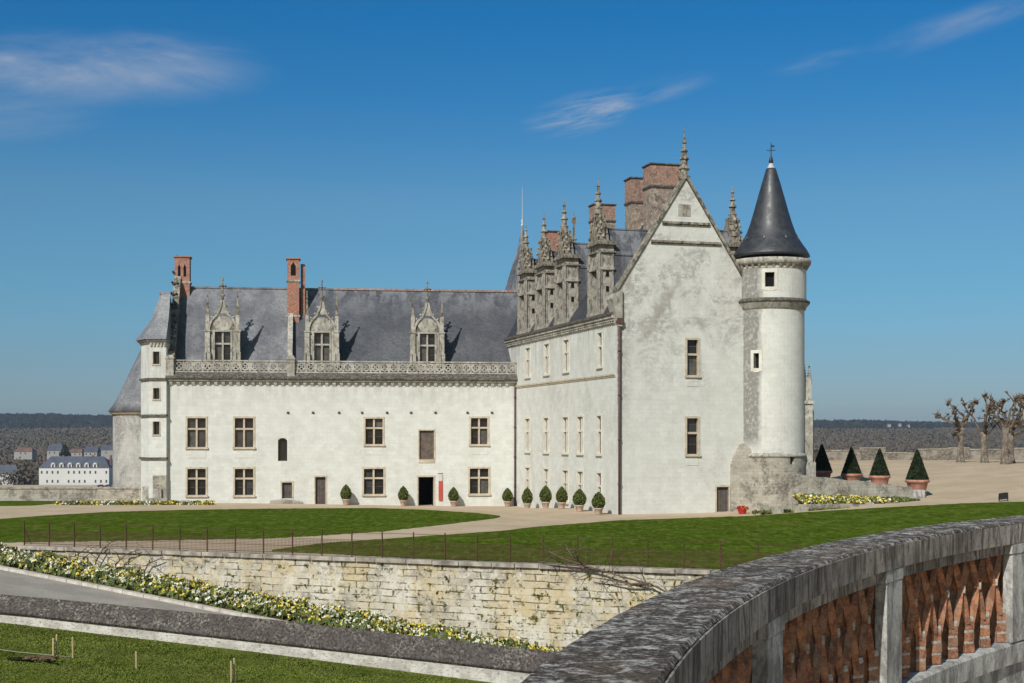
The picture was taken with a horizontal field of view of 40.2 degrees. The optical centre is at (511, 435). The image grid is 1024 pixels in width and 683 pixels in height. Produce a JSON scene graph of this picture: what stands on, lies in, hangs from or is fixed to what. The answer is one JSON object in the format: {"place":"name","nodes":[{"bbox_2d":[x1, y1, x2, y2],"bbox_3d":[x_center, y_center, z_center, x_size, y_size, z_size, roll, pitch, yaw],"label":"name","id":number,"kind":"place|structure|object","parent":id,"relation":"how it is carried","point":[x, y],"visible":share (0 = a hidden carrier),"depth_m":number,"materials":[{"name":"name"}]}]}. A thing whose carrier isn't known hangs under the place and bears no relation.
{"place":"outdoors","nodes":[
{"label":"outdoors","id":0,"kind":"place"},
{"bbox_2d":[0,485,112,486],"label":"quay","id":1,"kind":"structure","parent":0,"point":[51,486],"depth_m":823.13,"materials":[{"name":"grey stone"}]},
{"bbox_2d":[0,570,234,615],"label":"ramp road","id":2,"kind":"structure","parent":0,"point":[15,584],"depth_m":59.74,"materials":[{"name":"white concrete"}]},
{"bbox_2d":[0,565,283,620],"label":"ramp kerb","id":3,"kind":"structure","parent":2,"relation":"on","point":[134,593],"depth_m":61.25,"materials":[{"name":"stone"}]},
{"bbox_2d":[0,594,557,682],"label":"wall","id":4,"kind":"structure","parent":2,"relation":"on","point":[454,658],"depth_m":49.47,"materials":[{"name":"grey stone"}]},
{"bbox_2d":[0,622,490,682],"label":"garden lawn","id":5,"kind":"structure","parent":0,"point":[165,673],"depth_m":46.30,"materials":[{"name":"green plant"}]},
{"bbox_2d":[4,655,59,661],"bbox_3d":[-15.092,6.962,43.920,1.795,0.168,0.792,0,0,0],"label":"dug hole","id":6,"kind":"object","parent":5,"relation":"on","point":[41,658],"visible":1,"depth_m":43.83,"materials":[{"name":"soil"}]},
{"bbox_2d":[0,649,68,656],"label":"garden string","id":7,"kind":"object","parent":5,"relation":"on","point":[33,653],"visible":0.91,"depth_m":44.91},
{"bbox_2d":[52,638,53,657],"bbox_3d":[-14.689,6.846,44.809,0.044,0.784,0.044,0,-2,-6],"label":"wooden stake","id":8,"kind":"object","parent":5,"relation":"on","point":[53,647],"visible":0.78,"depth_m":44.79,"materials":[{"name":"beige wood"}]},
{"bbox_2d":[56,634,57,654],"bbox_3d":[-14.612,6.797,44.952,0.044,0.882,0.044,-1,-1,33],"label":"wooden stake","id":9,"kind":"object","parent":5,"relation":"on","point":[56,644],"visible":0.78,"depth_m":44.94,"materials":[{"name":"beige wood"}]},
{"bbox_2d":[72,637,73,657],"bbox_3d":[-14.070,6.854,44.855,0.044,0.865,0.044,-2,-1,40],"label":"wooden stake","id":10,"kind":"object","parent":5,"relation":"on","point":[72,647],"visible":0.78,"depth_m":44.84,"materials":[{"name":"beige wood"}]},
{"bbox_2d":[135,651,136,668],"bbox_3d":[-11.887,7.147,44.255,0.044,0.713,0.044,0,-2,-28],"label":"wooden stake","id":11,"kind":"object","parent":5,"relation":"on","point":[135,660],"visible":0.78,"depth_m":44.24,"materials":[{"name":"beige wood"}]},
{"bbox_2d":[230,661,231,682],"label":"wooden stake","id":12,"kind":"object","parent":5,"relation":"on","point":[230,671],"visible":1,"depth_m":44.04,"materials":[{"name":"beige wood"}]},
{"bbox_2d":[233,658,234,681],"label":"wooden stake","id":13,"kind":"object","parent":5,"relation":"on","point":[234,669],"visible":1,"depth_m":44.20,"materials":[{"name":"beige wood"}]},
{"bbox_2d":[0,542,560,651],"bbox_3d":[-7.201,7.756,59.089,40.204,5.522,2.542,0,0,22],"label":"flower bank","id":14,"kind":"structure","parent":0,"point":[176,588],"depth_m":60.69,"materials":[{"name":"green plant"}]},
{"bbox_2d":[18,545,719,651],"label":"retaining wall","id":15,"kind":"structure","parent":14,"relation":"on","point":[530,603],"depth_m":58.63,"materials":[{"name":"stone"}]},
{"bbox_2d":[64,530,162,573],"bbox_3d":[-18.299,5.526,64.372,5.582,2.679,1.607,0,0,16],"label":"climbing plant","id":16,"kind":"object","parent":15,"relation":"attached to","point":[152,561],"visible":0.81,"depth_m":64.37,"materials":[{"name":"brown plant"}]},
{"bbox_2d":[23,521,813,569],"bbox_3d":[-4.870,4.663,59.619,39.757,1.215,0.567,0,0,22],"label":"iron fence","id":17,"kind":"object","parent":15,"relation":"on","point":[321,548],"visible":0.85,"depth_m":59.67,"materials":[{"name":"brown metal"}]},
{"bbox_2d":[537,532,685,595],"bbox_3d":[4.061,5.532,55.443,6.616,3.366,1.346,0,0,21],"label":"climbing plant","id":18,"kind":"object","parent":15,"relation":"attached to","point":[620,575],"visible":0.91,"depth_m":55.74,"materials":[{"name":"brown plant"}]},
{"bbox_2d":[0,460,1023,557],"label":"gravel terrace","id":19,"kind":"structure","parent":0,"point":[966,481],"depth_m":98.28,"materials":[{"name":"beige gravel"}]},
{"bbox_2d":[0,501,54,505],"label":"grass verge","id":20,"kind":"object","parent":19,"relation":"on","point":[16,503],"depth_m":112.49,"materials":[{"name":"green plant"}]},
{"bbox_2d":[0,487,140,549],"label":"garden rim wall","id":21,"kind":"structure","parent":19,"relation":"on","point":[61,493],"depth_m":118.47,"materials":[{"name":"grey stone"}]},
{"bbox_2d":[108,350,140,486],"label":"corner tower","id":22,"kind":"structure","parent":19,"relation":"on","point":[125,410],"depth_m":119.29,"materials":[{"name":"grey stone"}]},
{"bbox_2d":[55,500,214,504],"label":"front flower strip","id":23,"kind":"object","parent":19,"relation":"on","point":[143,502],"visible":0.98,"depth_m":110.39,"materials":[{"name":"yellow plant"}]},
{"bbox_2d":[136,291,171,500],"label":"stair turret","id":24,"kind":"object","parent":19,"relation":"on","point":[153,339],"visible":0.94,"depth_m":113.65,"materials":[{"name":"stone"}]},
{"bbox_2d":[152,351,159,364],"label":"window","id":25,"kind":"structure","parent":24,"relation":"in","point":[156,354],"depth_m":113.95,"materials":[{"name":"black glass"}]},
{"bbox_2d":[152,388,159,399],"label":"window","id":26,"kind":"structure","parent":24,"relation":"in","point":[156,390],"depth_m":113.95,"materials":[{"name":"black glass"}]},
{"bbox_2d":[152,421,159,435],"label":"window","id":27,"kind":"structure","parent":24,"relation":"in","point":[156,424],"depth_m":113.95,"materials":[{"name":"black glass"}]},
{"bbox_2d":[148,498,167,500],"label":"stone steps","id":28,"kind":"structure","parent":19,"relation":"on","point":[158,499],"depth_m":112.46,"materials":[{"name":"grey stone"}]},
{"bbox_2d":[0,508,499,542],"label":"oval lawn","id":29,"kind":"structure","parent":19,"relation":"on","point":[302,522],"depth_m":84.97,"materials":[{"name":"green plant"}]},
{"bbox_2d":[165,255,517,505],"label":"palace wing","id":30,"kind":"structure","parent":19,"relation":"on","point":[292,393],"depth_m":116.68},
{"bbox_2d":[185,416,207,448],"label":"window","id":31,"kind":"structure","parent":30,"relation":"in","point":[196,427],"depth_m":114.51,"materials":[{"name":"beige stone"}]},
{"bbox_2d":[185,467,207,496],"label":"window","id":32,"kind":"structure","parent":30,"relation":"in","point":[196,478],"depth_m":114.54,"materials":[{"name":"beige stone"}]},
{"bbox_2d":[232,467,254,496],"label":"window","id":33,"kind":"structure","parent":30,"relation":"in","point":[243,477],"depth_m":115.07,"materials":[{"name":"beige stone"}]},
{"bbox_2d":[232,416,255,448],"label":"window","id":34,"kind":"structure","parent":30,"relation":"in","point":[243,426],"depth_m":115.07,"materials":[{"name":"beige stone"}]},
{"bbox_2d":[278,438,286,460],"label":"window","id":35,"kind":"structure","parent":30,"relation":"in","point":[282,443],"depth_m":115.61,"materials":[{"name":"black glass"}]},
{"bbox_2d":[282,482,291,497],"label":"hatch door","id":36,"kind":"structure","parent":30,"relation":"in","point":[286,487],"depth_m":115.55,"materials":[{"name":"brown wood"}]},
{"bbox_2d":[315,477,324,503],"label":"door","id":37,"kind":"structure","parent":30,"relation":"in","point":[319,481],"depth_m":115.93,"materials":[{"name":"brown wood"}]},
{"bbox_2d":[363,417,384,445],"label":"window","id":38,"kind":"structure","parent":30,"relation":"in","point":[373,426],"depth_m":116.54,"materials":[{"name":"beige stone"}]},
{"bbox_2d":[362,467,385,495],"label":"window","id":39,"kind":"structure","parent":30,"relation":"in","point":[373,478],"depth_m":116.54,"materials":[{"name":"beige stone"}]},
{"bbox_2d":[419,477,432,504],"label":"doorway","id":40,"kind":"structure","parent":30,"relation":"in","point":[425,483],"depth_m":119.51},
{"bbox_2d":[438,473,442,500],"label":"banner","id":41,"kind":"object","parent":30,"relation":"attached to","point":[440,486],"visible":1,"depth_m":117.03,"materials":[{"name":"red fabric"}]},
{"bbox_2d":[467,467,490,495],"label":"window","id":42,"kind":"structure","parent":30,"relation":"in","point":[478,477],"depth_m":117.74,"materials":[{"name":"beige stone"}]},
{"bbox_2d":[469,416,489,445],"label":"window","id":43,"kind":"structure","parent":30,"relation":"in","point":[478,425],"depth_m":117.77,"materials":[{"name":"beige stone"}]},
{"bbox_2d":[340,484,351,504],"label":"potted shrub","id":44,"kind":"object","parent":19,"relation":"on","point":[346,493],"visible":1,"depth_m":115.00,"materials":[{"name":"green plant"}]},
{"bbox_2d":[398,486,408,505],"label":"potted shrub","id":45,"kind":"object","parent":19,"relation":"on","point":[403,493],"visible":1,"depth_m":115.63,"materials":[{"name":"green plant"}]},
{"bbox_2d":[448,487,458,506],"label":"potted shrub","id":46,"kind":"object","parent":19,"relation":"on","point":[453,495],"visible":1,"depth_m":116.24,"materials":[{"name":"green plant"}]},
{"bbox_2d":[502,488,512,506],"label":"potted shrub","id":47,"kind":"object","parent":19,"relation":"on","point":[507,496],"visible":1,"depth_m":116.86,"materials":[{"name":"green plant"}]},
{"bbox_2d":[505,196,524,290],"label":"spire turret","id":48,"kind":"object","parent":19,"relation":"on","point":[513,278],"visible":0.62,"depth_m":129.34,"materials":[{"name":"stone"}]},
{"bbox_2d":[521,487,532,507],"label":"potted shrub","id":49,"kind":"object","parent":19,"relation":"on","point":[527,497],"visible":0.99,"depth_m":110.40,"materials":[{"name":"green plant"}]},
{"bbox_2d":[539,485,551,507],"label":"potted shrub","id":50,"kind":"object","parent":19,"relation":"on","point":[545,494],"visible":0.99,"depth_m":105.75,"materials":[{"name":"green plant"}]},
{"bbox_2d":[556,486,567,508],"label":"potted shrub","id":51,"kind":"object","parent":19,"relation":"on","point":[561,496],"visible":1,"depth_m":101.95,"materials":[{"name":"green plant"}]},
{"bbox_2d":[572,489,586,511],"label":"potted shrub","id":52,"kind":"object","parent":19,"relation":"on","point":[579,499],"visible":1,"depth_m":98.08,"materials":[{"name":"green plant"}]},
{"bbox_2d":[591,491,605,514],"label":"potted shrub","id":53,"kind":"object","parent":19,"relation":"on","point":[598,502],"visible":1,"depth_m":94.25,"materials":[{"name":"green plant"}]},
{"bbox_2d":[503,127,742,514],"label":"palace lodge","id":54,"kind":"structure","parent":19,"relation":"on","point":[625,346],"depth_m":96.63,"materials":[{"name":"stone"}]},
{"bbox_2d":[523,417,530,452],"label":"window","id":55,"kind":"structure","parent":54,"relation":"in","point":[526,419],"depth_m":115.33,"materials":[{"name":"stone"}]},
{"bbox_2d":[524,466,529,489],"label":"window","id":56,"kind":"structure","parent":54,"relation":"in","point":[526,468],"depth_m":115.33,"materials":[{"name":"stone"}]},
{"bbox_2d":[523,346,530,378],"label":"window","id":57,"kind":"structure","parent":54,"relation":"in","point":[528,348],"depth_m":114.71,"materials":[{"name":"stone"}]},
{"bbox_2d":[541,416,548,453],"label":"window","id":58,"kind":"structure","parent":54,"relation":"in","point":[544,417],"depth_m":110.37,"materials":[{"name":"stone"}]},
{"bbox_2d":[543,467,548,487],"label":"window","id":59,"kind":"structure","parent":54,"relation":"in","point":[544,468],"depth_m":110.37,"materials":[{"name":"stone"}]},
{"bbox_2d":[542,342,549,375],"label":"window","id":60,"kind":"structure","parent":54,"relation":"in","point":[546,346],"depth_m":110.15,"materials":[{"name":"stone"}]},
{"bbox_2d":[560,415,568,454],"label":"window","id":61,"kind":"structure","parent":54,"relation":"in","point":[563,416],"depth_m":105.16,"materials":[{"name":"stone"}]},
{"bbox_2d":[562,468,568,503],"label":"window","id":62,"kind":"structure","parent":54,"relation":"in","point":[564,482],"depth_m":105.16,"materials":[{"name":"stone"}]},
{"bbox_2d":[561,337,569,373],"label":"window","id":63,"kind":"structure","parent":54,"relation":"in","point":[564,340],"depth_m":104.98,"materials":[{"name":"stone"}]},
{"bbox_2d":[575,415,583,454],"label":"window","id":64,"kind":"structure","parent":54,"relation":"in","point":[579,418],"depth_m":102.47,"materials":[{"name":"stone"}]},
{"bbox_2d":[576,469,583,491],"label":"window","id":65,"kind":"structure","parent":54,"relation":"in","point":[579,473],"depth_m":102.47,"materials":[{"name":"stone"}]},
{"bbox_2d":[594,414,601,455],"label":"window","id":66,"kind":"structure","parent":54,"relation":"in","point":[598,416],"depth_m":98.35,"materials":[{"name":"stone"}]},
{"bbox_2d":[595,471,601,507],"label":"window","id":67,"kind":"structure","parent":54,"relation":"in","point":[598,473],"depth_m":98.35,"materials":[{"name":"stone"}]},
{"bbox_2d":[595,330,602,368],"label":"window","id":68,"kind":"structure","parent":54,"relation":"in","point":[599,333],"depth_m":98.19,"materials":[{"name":"stone"}]},
{"bbox_2d":[684,337,700,377],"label":"window","id":69,"kind":"structure","parent":54,"relation":"in","point":[692,345],"depth_m":96.22,"materials":[{"name":"beige stone"}]},
{"bbox_2d":[684,416,700,456],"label":"window","id":70,"kind":"structure","parent":54,"relation":"in","point":[692,423],"depth_m":96.22,"materials":[{"name":"beige stone"}]},
{"bbox_2d":[717,487,727,511],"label":"door","id":71,"kind":"structure","parent":54,"relation":"in","point":[722,492],"depth_m":96.81,"materials":[{"name":"brown wood"}]},
{"bbox_2d":[272,502,1023,569],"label":"front lawn","id":72,"kind":"structure","parent":19,"relation":"on","point":[785,532],"depth_m":73.14,"materials":[{"name":"green plant"}]},
{"bbox_2d":[736,505,748,513],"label":"flower pot","id":73,"kind":"object","parent":19,"relation":"on","point":[742,509],"visible":1,"depth_m":93.38,"materials":[{"name":"red ceramic"}]},
{"bbox_2d":[730,145,810,511],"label":"round tower","id":74,"kind":"structure","parent":19,"relation":"on","point":[771,255],"depth_m":96.17,"materials":[{"name":"stone"}]},
{"bbox_2d":[751,350,761,371],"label":"window","id":75,"kind":"structure","parent":74,"relation":"in","point":[758,368],"depth_m":96.33,"materials":[{"name":"stone"}]},
{"bbox_2d":[762,269,777,290],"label":"window","id":76,"kind":"structure","parent":74,"relation":"in","point":[770,285],"depth_m":95.87,"materials":[{"name":"stone"}]},
{"bbox_2d":[752,506,850,514],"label":"kerb weeds","id":77,"kind":"object","parent":19,"relation":"on","point":[763,512],"visible":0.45,"depth_m":91.63,"materials":[{"name":"green plant"}]},
{"bbox_2d":[804,366,815,476],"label":"buttress pier","id":78,"kind":"structure","parent":19,"relation":"on","point":[809,435],"depth_m":97.60,"materials":[{"name":"stone"}]},
{"bbox_2d":[815,444,832,477],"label":"topiary cone","id":79,"kind":"object","parent":19,"relation":"on","point":[823,467],"visible":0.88,"depth_m":112.52,"materials":[{"name":"green plant"}]},
{"bbox_2d":[760,502,905,514],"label":"bed kerb wall","id":80,"kind":"structure","parent":19,"relation":"on","point":[799,508],"depth_m":92.34,"materials":[{"name":"grey stone"}]},
{"bbox_2d":[841,447,861,480],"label":"topiary cone","id":81,"kind":"object","parent":19,"relation":"on","point":[851,470],"visible":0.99,"depth_m":109.56,"materials":[{"name":"green plant"}]},
{"bbox_2d":[809,502,899,503],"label":"raised bed soil","id":82,"kind":"structure","parent":19,"relation":"on","point":[856,503],"depth_m":93.85,"materials":[{"name":"brown soil"}]},
{"bbox_2d":[793,492,920,503],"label":"tower flower bed","id":83,"kind":"object","parent":82,"relation":"on","point":[812,497],"visible":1,"depth_m":94.35,"materials":[{"name":"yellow plant"}]},
{"bbox_2d":[789,474,924,505],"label":"rubble wall","id":84,"kind":"structure","parent":19,"relation":"on","point":[802,484],"depth_m":95.62,"materials":[{"name":"grey stone"}]},
{"bbox_2d":[869,448,890,483],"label":"topiary cone","id":85,"kind":"object","parent":19,"relation":"on","point":[879,473],"visible":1,"depth_m":106.57,"materials":[{"name":"green plant"}]},
{"bbox_2d":[905,449,929,496],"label":"topiary cone","id":86,"kind":"object","parent":19,"relation":"on","point":[917,477],"visible":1,"depth_m":98.05,"materials":[{"name":"green plant"}]},
{"bbox_2d":[814,447,1023,460],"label":"courtyard rim wall","id":87,"kind":"structure","parent":19,"relation":"on","point":[870,453],"depth_m":150.85,"materials":[{"name":"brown stone"}]},
{"bbox_2d":[934,397,979,461],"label":"pollarded tree","id":88,"kind":"object","parent":19,"relation":"on","point":[959,430],"visible":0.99,"depth_m":137.75,"materials":[{"name":"brown plant"}]},
{"bbox_2d":[963,391,1006,462],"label":"pollarded tree","id":89,"kind":"object","parent":19,"relation":"on","point":[984,451],"visible":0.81,"depth_m":135.78,"materials":[{"name":"brown plant"}]},
{"bbox_2d":[998,492,1007,501],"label":"floodlight","id":90,"kind":"object","parent":19,"relation":"on","point":[1002,496],"visible":1,"depth_m":89.38,"materials":[{"name":"black metal"}]},
{"bbox_2d":[984,393,1023,462],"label":"pollarded tree","id":91,"kind":"object","parent":19,"relation":"on","point":[992,410],"visible":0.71,"depth_m":133.81,"materials":[{"name":"brown plant"}]},
{"bbox_2d":[989,391,1023,463],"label":"pollarded tree","id":92,"kind":"object","parent":19,"relation":"on","point":[1005,451],"visible":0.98,"depth_m":128.80,"materials":[{"name":"brown plant"}]},
{"bbox_2d":[1017,392,1023,425],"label":"pollarded tree","id":93,"kind":"object","parent":19,"relation":"on","point":[1021,397],"visible":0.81,"depth_m":131.40,"materials":[{"name":"brown plant"}]},
{"bbox_2d":[0,0,1023,421],"label":"sky","id":94,"kind":"structure","parent":0,"point":[397,144],"materials":[{"name":"blue"}]},
{"bbox_2d":[521,515,1023,682],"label":"balustrade","id":95,"kind":"object","parent":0,"point":[940,603],"visible":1,"depth_m":7.80,"materials":[{"name":"grey stone"}]},
{"bbox_3d":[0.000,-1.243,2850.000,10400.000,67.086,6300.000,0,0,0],"label":"valley ground","id":96,"kind":"structure","parent":0,"visible":0},
{"bbox_2d":[0,465,23,484],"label":"town house","id":97,"kind":"structure","parent":96,"relation":"on","point":[8,468],"depth_m":872.09,"materials":[{"name":"stone"}]},
{"bbox_2d":[0,466,34,484],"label":"town trees","id":98,"kind":"object","parent":96,"relation":"on","point":[11,477],"visible":0.89,"depth_m":864.38,"materials":[{"name":"plant"}]},
{"bbox_2d":[13,447,36,458],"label":"town house","id":99,"kind":"structure","parent":96,"relation":"on","point":[27,452],"depth_m":1250.00,"materials":[{"name":"paint"}]},
{"bbox_2d":[46,443,62,458],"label":"town house","id":100,"kind":"structure","parent":96,"relation":"on","point":[53,449],"depth_m":1250.00,"materials":[{"name":"stone"}]},
{"bbox_2d":[0,426,112,460],"bbox_3d":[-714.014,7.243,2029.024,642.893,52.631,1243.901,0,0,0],"label":"bare woodland","id":101,"kind":"object","parent":96,"relation":"on","point":[40,441],"visible":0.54,"depth_m":2037.62,"materials":[{"name":"grey plant"}]},
{"bbox_2d":[0,412,112,429],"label":"hill forest","id":102,"kind":"object","parent":96,"relation":"on","point":[33,420],"visible":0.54,"depth_m":2799.34,"materials":[{"name":"plant"}]},
{"bbox_2d":[0,455,112,484],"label":"town trees","id":103,"kind":"object","parent":96,"relation":"on","point":[34,464],"visible":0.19,"depth_m":1071.18,"materials":[{"name":"plant"}]},
{"bbox_2d":[59,443,70,455],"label":"conifer tree","id":104,"kind":"object","parent":96,"relation":"on","point":[64,451],"visible":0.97,"depth_m":998.36,"materials":[{"name":"green plant"}]},
{"bbox_2d":[38,455,112,484],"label":"town house","id":105,"kind":"structure","parent":96,"relation":"on","point":[75,470],"depth_m":850.00,"materials":[{"name":"paint"}]},
{"bbox_2d":[69,449,83,455],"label":"town house","id":106,"kind":"structure","parent":96,"relation":"on","point":[76,452],"depth_m":1301.40,"materials":[{"name":"paint"}]},
{"bbox_2d":[84,446,100,455],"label":"town house","id":107,"kind":"structure","parent":96,"relation":"on","point":[92,450],"depth_m":1251.42,"materials":[{"name":"stone"}]},
{"bbox_2d":[100,445,112,458],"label":"town house","id":108,"kind":"structure","parent":96,"relation":"on","point":[106,451],"depth_m":1300.00,"materials":[{"name":"stone"}]},
{"bbox_2d":[814,427,1023,452],"bbox_3d":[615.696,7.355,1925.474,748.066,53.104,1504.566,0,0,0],"label":"bare woodland","id":109,"kind":"object","parent":96,"relation":"on","point":[908,440],"visible":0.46,"depth_m":2039.26,"materials":[{"name":"grey plant"}]},
{"bbox_2d":[814,419,1023,429],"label":"hill forest","id":110,"kind":"object","parent":96,"relation":"on","point":[852,423],"visible":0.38,"depth_m":2775.04,"materials":[{"name":"plant"}]}
]}

